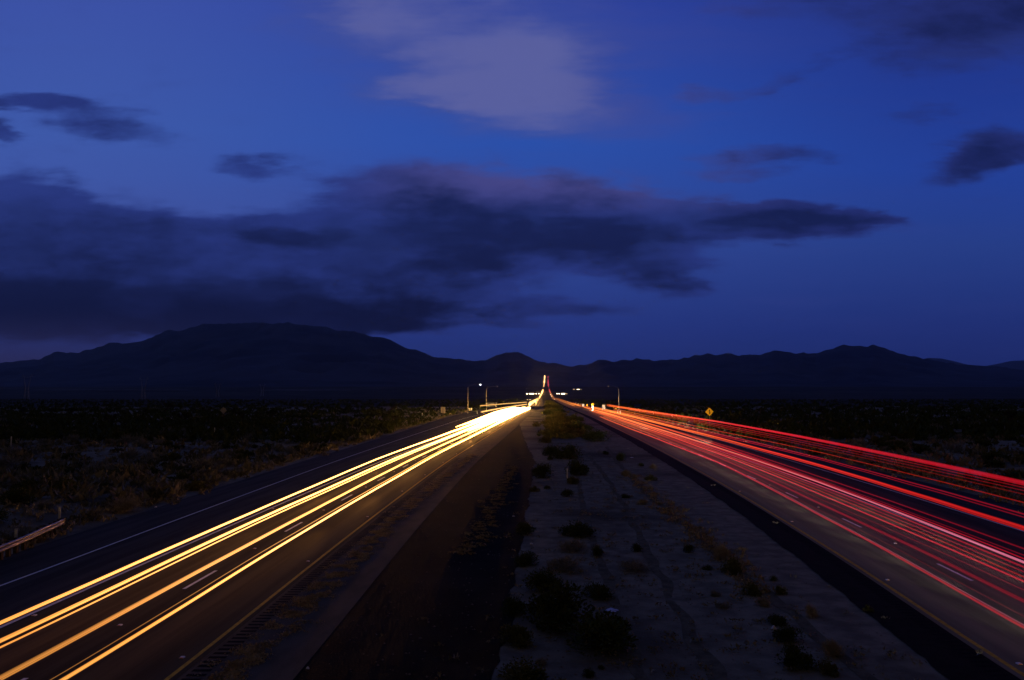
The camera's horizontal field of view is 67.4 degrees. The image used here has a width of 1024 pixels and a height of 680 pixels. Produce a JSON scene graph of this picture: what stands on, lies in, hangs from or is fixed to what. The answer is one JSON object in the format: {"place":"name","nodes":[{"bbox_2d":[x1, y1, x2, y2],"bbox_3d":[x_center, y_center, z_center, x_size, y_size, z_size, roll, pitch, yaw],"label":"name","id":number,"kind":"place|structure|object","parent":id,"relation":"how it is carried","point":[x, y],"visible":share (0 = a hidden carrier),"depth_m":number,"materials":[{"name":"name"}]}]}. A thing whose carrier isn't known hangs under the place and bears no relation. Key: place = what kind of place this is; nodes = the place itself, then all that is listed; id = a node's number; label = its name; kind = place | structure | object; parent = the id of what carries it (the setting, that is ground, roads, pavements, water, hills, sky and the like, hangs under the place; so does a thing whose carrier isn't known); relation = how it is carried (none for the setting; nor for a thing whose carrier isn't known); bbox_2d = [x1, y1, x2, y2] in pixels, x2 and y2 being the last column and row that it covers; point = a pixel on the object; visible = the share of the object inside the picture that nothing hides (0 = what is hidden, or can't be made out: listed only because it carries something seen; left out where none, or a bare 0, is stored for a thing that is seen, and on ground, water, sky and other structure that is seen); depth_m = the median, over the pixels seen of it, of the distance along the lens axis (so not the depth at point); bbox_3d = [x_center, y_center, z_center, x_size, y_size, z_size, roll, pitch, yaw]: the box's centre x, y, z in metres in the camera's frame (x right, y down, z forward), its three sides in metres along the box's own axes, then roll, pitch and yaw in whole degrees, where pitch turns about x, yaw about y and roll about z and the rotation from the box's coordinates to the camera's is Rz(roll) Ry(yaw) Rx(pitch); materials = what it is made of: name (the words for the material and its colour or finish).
{"place":"outdoors","nodes":[
{"label":"outdoors","id":0,"kind":"place"},
{"bbox_2d":[0,388,542,625],"bbox_3d":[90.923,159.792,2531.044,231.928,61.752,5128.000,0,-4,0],"label":"road","id":1,"kind":"structure","parent":0,"point":[21,597],"depth_m":43.12,"materials":[{"name":"asphalt"}]},
{"bbox_2d":[0,411,493,585],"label":"edge line","id":2,"kind":"object","parent":1,"relation":"on","point":[166,523],"visible":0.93,"depth_m":41.19,"materials":[{"name":"white paint"}]},
{"bbox_2d":[0,387,543,679],"bbox_3d":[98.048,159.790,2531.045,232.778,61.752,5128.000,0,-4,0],"label":"road","id":3,"kind":"structure","parent":0,"point":[160,614],"depth_m":28.94,"materials":[{"name":"asphalt"}]},
{"bbox_2d":[0,420,486,627],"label":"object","id":4,"kind":"object","parent":3,"relation":"on","point":[8,623],"visible":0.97,"depth_m":34.18,"materials":[{"name":"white paint"}]},
{"bbox_2d":[21,418,503,679],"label":"lane dashes","id":5,"kind":"object","parent":3,"relation":"on","point":[217,570],"visible":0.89,"depth_m":31.51,"materials":[{"name":"white paint"}]},
{"bbox_2d":[164,402,539,679],"bbox_3d":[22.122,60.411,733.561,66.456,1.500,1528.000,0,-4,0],"label":"edge line","id":6,"kind":"object","parent":3,"relation":"on","point":[227,631],"visible":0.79,"depth_m":27.64,"materials":[{"name":"yellow paint"}]},
{"bbox_2d":[177,399,542,679],"bbox_3d":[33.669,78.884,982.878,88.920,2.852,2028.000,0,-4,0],"label":"road shoulder","id":7,"kind":"object","parent":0,"point":[293,654],"visible":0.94,"depth_m":28.24},
{"bbox_2d":[181,462,453,679],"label":"rumble strip","id":8,"kind":"object","parent":7,"relation":"on","point":[371,526],"visible":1,"depth_m":28.64,"materials":[{"name":"black"}]},
{"bbox_2d":[191,454,478,679],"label":"debris strip","id":9,"kind":"object","parent":7,"relation":"on","point":[232,672],"visible":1,"depth_m":27.06,"materials":[{"name":"gravel"}]},
{"bbox_2d":[448,466,518,554],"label":"dry grass","id":10,"kind":"structure","parent":0,"point":[480,523],"depth_m":44.24,"materials":[{"name":"plant"}]},
{"bbox_2d":[0,387,1023,679],"bbox_3d":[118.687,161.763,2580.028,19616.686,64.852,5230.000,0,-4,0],"label":"ground","id":11,"kind":"structure","parent":0,"point":[860,627],"depth_m":42.72,"materials":[{"name":"plant"}]},
{"bbox_2d":[0,483,35,506],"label":"bush","id":12,"kind":"object","parent":11,"relation":"on","point":[16,495],"visible":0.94,"depth_m":46.49,"materials":[{"name":"green plant"}]},
{"bbox_2d":[0,517,65,559],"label":"guardrail","id":13,"kind":"object","parent":11,"relation":"on","point":[23,539],"visible":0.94,"depth_m":36.75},
{"bbox_2d":[30,498,56,508],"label":"bush","id":14,"kind":"object","parent":11,"relation":"on","point":[40,505],"visible":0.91,"depth_m":46.53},
{"bbox_2d":[35,473,59,486],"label":"bush","id":15,"kind":"object","parent":11,"relation":"on","point":[48,476],"visible":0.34,"depth_m":54.65,"materials":[{"name":"green plant"}]},
{"bbox_2d":[47,475,79,494],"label":"bush","id":16,"kind":"object","parent":11,"relation":"on","point":[62,481],"visible":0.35,"depth_m":52.86,"materials":[{"name":"green plant"}]},
{"bbox_2d":[104,493,144,513],"bbox_3d":[-24.236,10.283,48.087,2.553,1.510,2.074,2,-5,-28],"label":"bush","id":17,"kind":"object","parent":11,"relation":"on","point":[126,504],"visible":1,"depth_m":47.96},
{"bbox_2d":[118,444,143,459],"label":"bush","id":18,"kind":"object","parent":11,"relation":"on","point":[129,452],"visible":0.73,"depth_m":90.42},
{"bbox_2d":[166,471,193,480],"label":"bush","id":19,"kind":"object","parent":11,"relation":"on","point":[180,475],"visible":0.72,"depth_m":64.91,"materials":[{"name":"green plant"}]},
{"bbox_2d":[185,479,209,490],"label":"bush","id":20,"kind":"object","parent":11,"relation":"on","point":[194,484],"visible":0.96,"depth_m":59.14,"materials":[{"name":"green plant"}]},
{"bbox_2d":[187,454,221,467],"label":"bush","id":21,"kind":"object","parent":11,"relation":"on","point":[200,463],"visible":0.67,"depth_m":75.73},
{"bbox_2d":[0,407,458,543],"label":"dry brush","id":22,"kind":"object","parent":11,"relation":"on","point":[17,506],"visible":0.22,"depth_m":55.94,"materials":[{"name":"plant"}]},
{"bbox_2d":[0,413,461,547],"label":"verge grass","id":23,"kind":"structure","parent":11,"relation":"on","point":[95,512],"depth_m":53.54,"materials":[{"name":"plant"}]},
{"bbox_2d":[0,405,487,505],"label":"scrub cover","id":24,"kind":"object","parent":11,"relation":"on","point":[132,473],"visible":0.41,"depth_m":73.18,"materials":[{"name":"plant"}]},
{"bbox_2d":[243,450,254,456],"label":"bush","id":25,"kind":"object","parent":11,"relation":"on","point":[249,453],"visible":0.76,"depth_m":95.37,"materials":[{"name":"green plant"}]},
{"bbox_2d":[0,398,527,444],"bbox_3d":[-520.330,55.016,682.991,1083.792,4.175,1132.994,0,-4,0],"label":"distant scrub","id":26,"kind":"object","parent":11,"relation":"on","point":[58,427],"visible":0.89,"depth_m":184.81,"materials":[{"name":"green plant"}]},
{"bbox_2d":[293,424,536,679],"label":"gravel strip","id":27,"kind":"object","parent":11,"relation":"on","point":[445,594],"visible":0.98,"depth_m":28.01,"materials":[{"name":"gravel"}]},
{"bbox_2d":[499,593,527,615],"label":"bush","id":28,"kind":"object","parent":27,"relation":"on","point":[512,606],"visible":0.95,"depth_m":25.83,"materials":[{"name":"green plant"}]},
{"bbox_2d":[514,521,536,534],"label":"bush","id":29,"kind":"object","parent":27,"relation":"on","point":[525,528],"visible":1,"depth_m":40.61,"materials":[{"name":"green plant"}]},
{"bbox_2d":[514,550,538,566],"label":"bush","id":30,"kind":"object","parent":27,"relation":"on","point":[526,558],"visible":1,"depth_m":33.16,"materials":[{"name":"green plant"}]},
{"bbox_2d":[487,402,496,406],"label":"guide sign","id":31,"kind":"object","parent":11,"relation":"on","point":[491,404],"visible":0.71,"depth_m":418.55,"materials":[{"name":"metal"}]},
{"bbox_2d":[497,623,534,648],"bbox_3d":[0.142,8.711,22.797,1.020,0.668,1.176,4,-5,-41],"label":"bush","id":32,"kind":"object","parent":11,"relation":"on","point":[519,635],"visible":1,"depth_m":22.66,"materials":[{"name":"green plant"}]},
{"bbox_2d":[496,655,548,679],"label":"bush","id":33,"kind":"object","parent":11,"relation":"on","point":[523,672],"visible":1,"depth_m":19.63,"materials":[{"name":"green plant"}]},
{"bbox_2d":[521,566,562,591],"bbox_3d":[1.160,9.031,29.064,1.621,0.973,1.229,0,-4,3],"label":"bush","id":34,"kind":"object","parent":11,"relation":"on","point":[539,578],"visible":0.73,"depth_m":28.88,"materials":[{"name":"green plant"}]},
{"bbox_2d":[531,462,553,477],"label":"bush","id":35,"kind":"object","parent":11,"relation":"on","point":[539,471],"visible":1,"depth_m":68.40,"materials":[{"name":"green plant"}]},
{"bbox_2d":[537,435,551,442],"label":"bush","id":36,"kind":"object","parent":11,"relation":"on","point":[544,439],"visible":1,"depth_m":118.07,"materials":[{"name":"green plant"}]},
{"bbox_2d":[541,408,553,414],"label":"bush","id":37,"kind":"object","parent":11,"relation":"on","point":[546,411],"visible":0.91,"depth_m":277.06,"materials":[{"name":"green plant"}]},
{"bbox_2d":[542,444,560,455],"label":"bush","id":38,"kind":"object","parent":11,"relation":"on","point":[550,449],"visible":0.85,"depth_m":92.47,"materials":[{"name":"green plant"}]},
{"bbox_2d":[543,414,561,420],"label":"bush","id":39,"kind":"object","parent":11,"relation":"on","point":[551,416],"visible":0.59,"depth_m":221.89,"materials":[{"name":"green plant"}]},
{"bbox_2d":[517,579,594,633],"bbox_3d":[1.444,8.466,24.911,2.408,1.564,2.871,-3,-5,36],"label":"bush","id":40,"kind":"object","parent":11,"relation":"on","point":[553,611],"visible":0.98,"depth_m":24.59,"materials":[{"name":"green plant"}]},
{"bbox_2d":[532,400,591,438],"bbox_3d":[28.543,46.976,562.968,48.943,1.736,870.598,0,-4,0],"label":"median scrub","id":41,"kind":"object","parent":11,"relation":"on","point":[563,421],"visible":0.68,"depth_m":177.38,"materials":[{"name":"green plant"}]},
{"bbox_2d":[547,426,577,432],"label":"bush","id":42,"kind":"object","parent":11,"relation":"on","point":[562,429],"visible":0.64,"depth_m":139.59,"materials":[{"name":"green plant"}]},
{"bbox_2d":[543,553,586,573],"bbox_3d":[2.184,9.419,32.518,2.009,0.840,2.110,-2,-4,21],"label":"bush","id":43,"kind":"object","parent":11,"relation":"on","point":[567,562],"visible":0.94,"depth_m":32.21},
{"bbox_2d":[550,443,582,458],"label":"bush","id":44,"kind":"object","parent":11,"relation":"on","point":[566,452],"visible":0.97,"depth_m":88.66,"materials":[{"name":"green plant"}]},
{"bbox_2d":[561,488,574,496],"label":"bush","id":45,"kind":"object","parent":11,"relation":"on","point":[568,492],"visible":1,"depth_m":55.72,"materials":[{"name":"green plant"}]},
{"bbox_2d":[556,536,588,552],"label":"bush","id":46,"kind":"object","parent":11,"relation":"on","point":[573,545],"visible":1,"depth_m":36.27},
{"bbox_2d":[565,476,579,483],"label":"bush","id":47,"kind":"object","parent":11,"relation":"on","point":[573,480],"visible":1,"depth_m":63.67,"materials":[{"name":"green plant"}]},
{"bbox_2d":[564,414,583,420],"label":"bush","id":48,"kind":"object","parent":11,"relation":"on","point":[575,418],"visible":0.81,"depth_m":213.96,"materials":[{"name":"green plant"}]},
{"bbox_2d":[564,458,588,474],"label":"bush","id":49,"kind":"object","parent":11,"relation":"on","point":[575,468],"visible":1,"depth_m":70.74,"materials":[{"name":"green plant"}]},
{"bbox_2d":[562,421,594,430],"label":"bush","id":50,"kind":"object","parent":11,"relation":"on","point":[577,424],"visible":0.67,"depth_m":158.69,"materials":[{"name":"green plant"}]},
{"bbox_2d":[557,520,600,537],"bbox_3d":[3.493,9.840,40.155,1.883,0.942,2.245,2,-5,-27],"label":"bush","id":51,"kind":"object","parent":11,"relation":"on","point":[578,529],"visible":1,"depth_m":40.01,"materials":[{"name":"green plant"}]},
{"bbox_2d":[581,668,595,677],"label":"bush","id":52,"kind":"object","parent":11,"relation":"on","point":[587,673],"visible":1,"depth_m":20.09,"materials":[{"name":"green plant"}]},
{"bbox_2d":[581,429,611,441],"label":"bush","id":53,"kind":"object","parent":11,"relation":"on","point":[594,436],"visible":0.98,"depth_m":123.25,"materials":[{"name":"green plant"}]},
{"bbox_2d":[590,544,602,555],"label":"bush","id":54,"kind":"object","parent":11,"relation":"on","point":[597,550],"visible":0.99,"depth_m":35.18,"materials":[{"name":"green plant"}]},
{"bbox_2d":[580,581,614,601],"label":"bush","id":55,"kind":"object","parent":11,"relation":"on","point":[597,592],"visible":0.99,"depth_m":27.96,"materials":[{"name":"green plant"}]},
{"bbox_2d":[562,604,638,659],"bbox_3d":[2.534,8.468,22.500,2.185,1.206,2.883,0,-4,3],"label":"bush","id":56,"kind":"object","parent":11,"relation":"on","point":[611,630],"visible":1,"depth_m":22.21,"materials":[{"name":"green plant"}]},
{"bbox_2d":[570,447,648,679],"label":"tyre track","id":57,"kind":"structure","parent":11,"relation":"on","point":[636,670],"depth_m":28.95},
{"bbox_2d":[616,452,626,460],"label":"bush","id":58,"kind":"object","parent":11,"relation":"on","point":[620,457],"visible":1,"depth_m":85.79,"materials":[{"name":"green plant"}]},
{"bbox_2d":[614,558,651,573],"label":"bush","id":59,"kind":"object","parent":11,"relation":"on","point":[632,566],"visible":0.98,"depth_m":32.27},
{"bbox_2d":[630,542,642,551],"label":"bush","id":60,"kind":"object","parent":11,"relation":"on","point":[636,547],"visible":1,"depth_m":36.32,"materials":[{"name":"green plant"}]},
{"bbox_2d":[635,499,649,504],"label":"bush","id":61,"kind":"object","parent":11,"relation":"on","point":[642,501],"visible":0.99,"depth_m":51.80,"materials":[{"name":"plant"}]},
{"bbox_2d":[644,474,657,480],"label":"bush","id":62,"kind":"object","parent":11,"relation":"on","point":[649,477],"visible":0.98,"depth_m":66.08,"materials":[{"name":"green plant"}]},
{"bbox_2d":[578,447,726,679],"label":"tyre track","id":63,"kind":"structure","parent":11,"relation":"on","point":[708,658],"depth_m":26.90,"materials":[{"name":"soil"}]},
{"bbox_2d":[683,542,694,552],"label":"bush","id":64,"kind":"object","parent":11,"relation":"on","point":[688,547],"visible":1,"depth_m":36.10,"materials":[{"name":"green plant"}]},
{"bbox_2d":[622,473,785,593],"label":"dry grass","id":65,"kind":"structure","parent":11,"relation":"on","point":[697,534],"depth_m":39.13,"materials":[{"name":"plant"}]},
{"bbox_2d":[705,407,713,431],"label":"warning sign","id":66,"kind":"object","parent":11,"relation":"on","point":[709,411],"visible":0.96,"depth_m":151.35,"materials":[{"name":"yellow"}]},
{"bbox_2d":[707,589,720,596],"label":"bush","id":67,"kind":"object","parent":11,"relation":"on","point":[714,593],"visible":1,"depth_m":28.32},
{"bbox_2d":[711,543,731,557],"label":"bush","id":68,"kind":"object","parent":11,"relation":"on","point":[720,551],"visible":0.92,"depth_m":34.74,"materials":[{"name":"plant"}]},
{"bbox_2d":[714,602,730,609],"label":"bush","id":69,"kind":"object","parent":11,"relation":"on","point":[723,605],"visible":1,"depth_m":26.75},
{"bbox_2d":[720,555,742,575],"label":"bush","id":70,"kind":"object","parent":11,"relation":"on","point":[733,566],"visible":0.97,"depth_m":31.77,"materials":[{"name":"green plant"}]},
{"bbox_2d":[605,447,877,679],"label":"tyre track","id":71,"kind":"structure","parent":11,"relation":"on","point":[804,623],"depth_m":26.01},
{"bbox_2d":[741,579,761,596],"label":"bush","id":72,"kind":"object","parent":11,"relation":"on","point":[753,590],"visible":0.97,"depth_m":28.34,"materials":[{"name":"green plant"}]},
{"bbox_2d":[755,597,771,606],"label":"bush","id":73,"kind":"object","parent":11,"relation":"on","point":[764,602],"visible":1,"depth_m":26.91,"materials":[{"name":"plant"}]},
{"bbox_2d":[765,613,788,625],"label":"bush","id":74,"kind":"object","parent":11,"relation":"on","point":[774,619],"visible":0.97,"depth_m":24.82,"materials":[{"name":"green plant"}]},
{"bbox_2d":[774,585,787,594],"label":"bush","id":75,"kind":"object","parent":11,"relation":"on","point":[778,589],"visible":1,"depth_m":28.41,"materials":[{"name":"green plant"}]},
{"bbox_2d":[772,624,805,643],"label":"bush","id":76,"kind":"object","parent":11,"relation":"on","point":[788,634],"visible":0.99,"depth_m":23.08,"materials":[{"name":"green plant"}]},
{"bbox_2d":[564,398,1023,440],"bbox_3d":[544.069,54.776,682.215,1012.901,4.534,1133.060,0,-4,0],"label":"distant scrub","id":77,"kind":"object","parent":11,"relation":"on","point":[908,426],"visible":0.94,"depth_m":198.23,"materials":[{"name":"green plant"}]},
{"bbox_2d":[774,641,815,670],"bbox_3d":[7.709,8.574,20.940,0.888,0.793,1.059,4,-6,-44],"label":"bush","id":78,"kind":"object","parent":11,"relation":"on","point":[794,656],"visible":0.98,"depth_m":20.84,"materials":[{"name":"green plant"}]},
{"bbox_2d":[803,604,820,618],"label":"bush","id":79,"kind":"object","parent":11,"relation":"on","point":[810,611],"visible":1,"depth_m":25.57,"materials":[{"name":"plant"}]},
{"bbox_2d":[607,407,1023,498],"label":"dry brush","id":80,"kind":"object","parent":11,"relation":"on","point":[951,466],"visible":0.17,"depth_m":85.67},
{"bbox_2d":[807,445,823,454],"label":"bush","id":81,"kind":"object","parent":11,"relation":"on","point":[814,451],"visible":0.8,"depth_m":94.07,"materials":[{"name":"green plant"}]},
{"bbox_2d":[625,412,1023,511],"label":"verge grass","id":82,"kind":"structure","parent":11,"relation":"on","point":[941,479],"depth_m":75.40,"materials":[{"name":"plant"}]},
{"bbox_2d":[626,405,1023,497],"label":"scrub cover","id":83,"kind":"object","parent":11,"relation":"on","point":[1010,478],"visible":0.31,"depth_m":87.44,"materials":[{"name":"plant"}]},
{"bbox_2d":[811,657,838,676],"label":"bush","id":84,"kind":"object","parent":11,"relation":"on","point":[828,668],"visible":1,"depth_m":20.40,"materials":[{"name":"green plant"}]},
{"bbox_2d":[814,637,845,658],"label":"bush","id":85,"kind":"object","parent":11,"relation":"on","point":[831,649],"visible":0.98,"depth_m":21.70,"materials":[{"name":"plant"}]},
{"bbox_2d":[851,437,871,447],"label":"bush","id":86,"kind":"object","parent":11,"relation":"on","point":[861,442],"visible":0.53,"depth_m":97.69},
{"bbox_2d":[863,604,874,611],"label":"bush","id":87,"kind":"object","parent":11,"relation":"on","point":[867,608],"visible":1,"depth_m":26.05,"materials":[{"name":"green plant"}]},
{"bbox_2d":[877,441,893,447],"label":"bush","id":88,"kind":"object","parent":11,"relation":"on","point":[883,443],"visible":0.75,"depth_m":95.06,"materials":[{"name":"green plant"}]},
{"bbox_2d":[875,454,918,473],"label":"bush","id":89,"kind":"object","parent":11,"relation":"on","point":[902,462],"visible":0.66,"depth_m":72.24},
{"bbox_2d":[898,464,923,475],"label":"bush","id":90,"kind":"object","parent":11,"relation":"on","point":[911,468],"visible":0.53,"depth_m":70.22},
{"bbox_2d":[911,451,947,468],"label":"bush","id":91,"kind":"object","parent":11,"relation":"on","point":[927,462],"visible":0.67,"depth_m":72.81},
{"bbox_2d":[940,439,969,452],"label":"bush","id":92,"kind":"object","parent":11,"relation":"on","point":[952,447],"visible":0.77,"depth_m":93.40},
{"bbox_2d":[979,473,1008,487],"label":"bush","id":93,"kind":"object","parent":11,"relation":"on","point":[998,478],"visible":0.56,"depth_m":59.83,"materials":[{"name":"green plant"}]},
{"bbox_2d":[1003,435,1019,440],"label":"bush","id":94,"kind":"object","parent":11,"relation":"on","point":[1012,437],"visible":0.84,"depth_m":112.20,"materials":[{"name":"green plant"}]},
{"bbox_2d":[1002,468,1023,482],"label":"bush","id":95,"kind":"object","parent":11,"relation":"on","point":[1013,471],"visible":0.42,"depth_m":64.09,"materials":[{"name":"green plant"}]},
{"bbox_2d":[0,322,1023,386],"bbox_3d":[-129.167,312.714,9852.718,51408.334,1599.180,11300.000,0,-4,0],"label":"mountains","id":96,"kind":"structure","parent":0,"point":[279,354],"depth_m":9875.56,"materials":[{"name":"stone"}]},
{"bbox_2d":[0,0,1023,366],"label":"sky","id":97,"kind":"structure","parent":0,"point":[571,183],"materials":[{"name":"blue"}]},
{"bbox_2d":[326,447,912,679],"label":"gravel","id":98,"kind":"structure","parent":0,"point":[633,658],"depth_m":26.53,"materials":[{"name":"gravel"}]},
{"bbox_2d":[548,387,1023,679],"bbox_3d":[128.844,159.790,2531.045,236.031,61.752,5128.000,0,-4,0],"label":"road","id":99,"kind":"structure","parent":0,"point":[985,608],"depth_m":36.66,"materials":[{"name":"asphalt"}]},
{"bbox_2d":[555,400,1023,675],"bbox_3d":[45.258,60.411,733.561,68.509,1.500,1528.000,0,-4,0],"label":"edge line","id":100,"kind":"object","parent":99,"relation":"on","point":[955,630],"visible":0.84,"depth_m":28.34,"materials":[{"name":"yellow paint"}]},
{"bbox_2d":[607,418,973,580],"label":"lane dashes","id":101,"kind":"object","parent":99,"relation":"on","point":[860,526],"visible":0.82,"depth_m":33.18,"materials":[{"name":"white paint"}]},
{"bbox_2d":[603,413,1023,561],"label":"lane line","id":102,"kind":"object","parent":99,"relation":"on","point":[879,507],"visible":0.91,"depth_m":46.84,"materials":[{"name":"white paint"}]},
{"bbox_2d":[549,387,1023,560],"bbox_3d":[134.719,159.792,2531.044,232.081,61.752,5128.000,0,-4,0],"label":"road","id":103,"kind":"structure","parent":0,"point":[999,537],"depth_m":57.68,"materials":[{"name":"asphalt"}]},
{"bbox_2d":[579,404,1023,531],"bbox_3d":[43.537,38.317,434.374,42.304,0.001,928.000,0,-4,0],"label":"edge line","id":104,"kind":"object","parent":103,"relation":"on","point":[874,485],"visible":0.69,"depth_m":58.83,"materials":[{"name":"white paint"}]},
{"bbox_2d":[552,399,1020,679],"bbox_3d":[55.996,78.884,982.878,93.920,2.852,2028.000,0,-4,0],"label":"road shoulder","id":105,"kind":"object","parent":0,"point":[945,660],"visible":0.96,"depth_m":28.09},
{"bbox_2d":[675,462,1015,679],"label":"rumble strip","id":106,"kind":"object","parent":105,"relation":"on","point":[782,526],"visible":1,"depth_m":27.93,"materials":[{"name":"black"}]},
{"bbox_2d":[925,358,1023,369],"bbox_3d":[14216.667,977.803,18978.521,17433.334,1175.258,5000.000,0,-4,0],"label":"mountains","id":107,"kind":"structure","parent":0,"point":[1019,365],"depth_m":19655.19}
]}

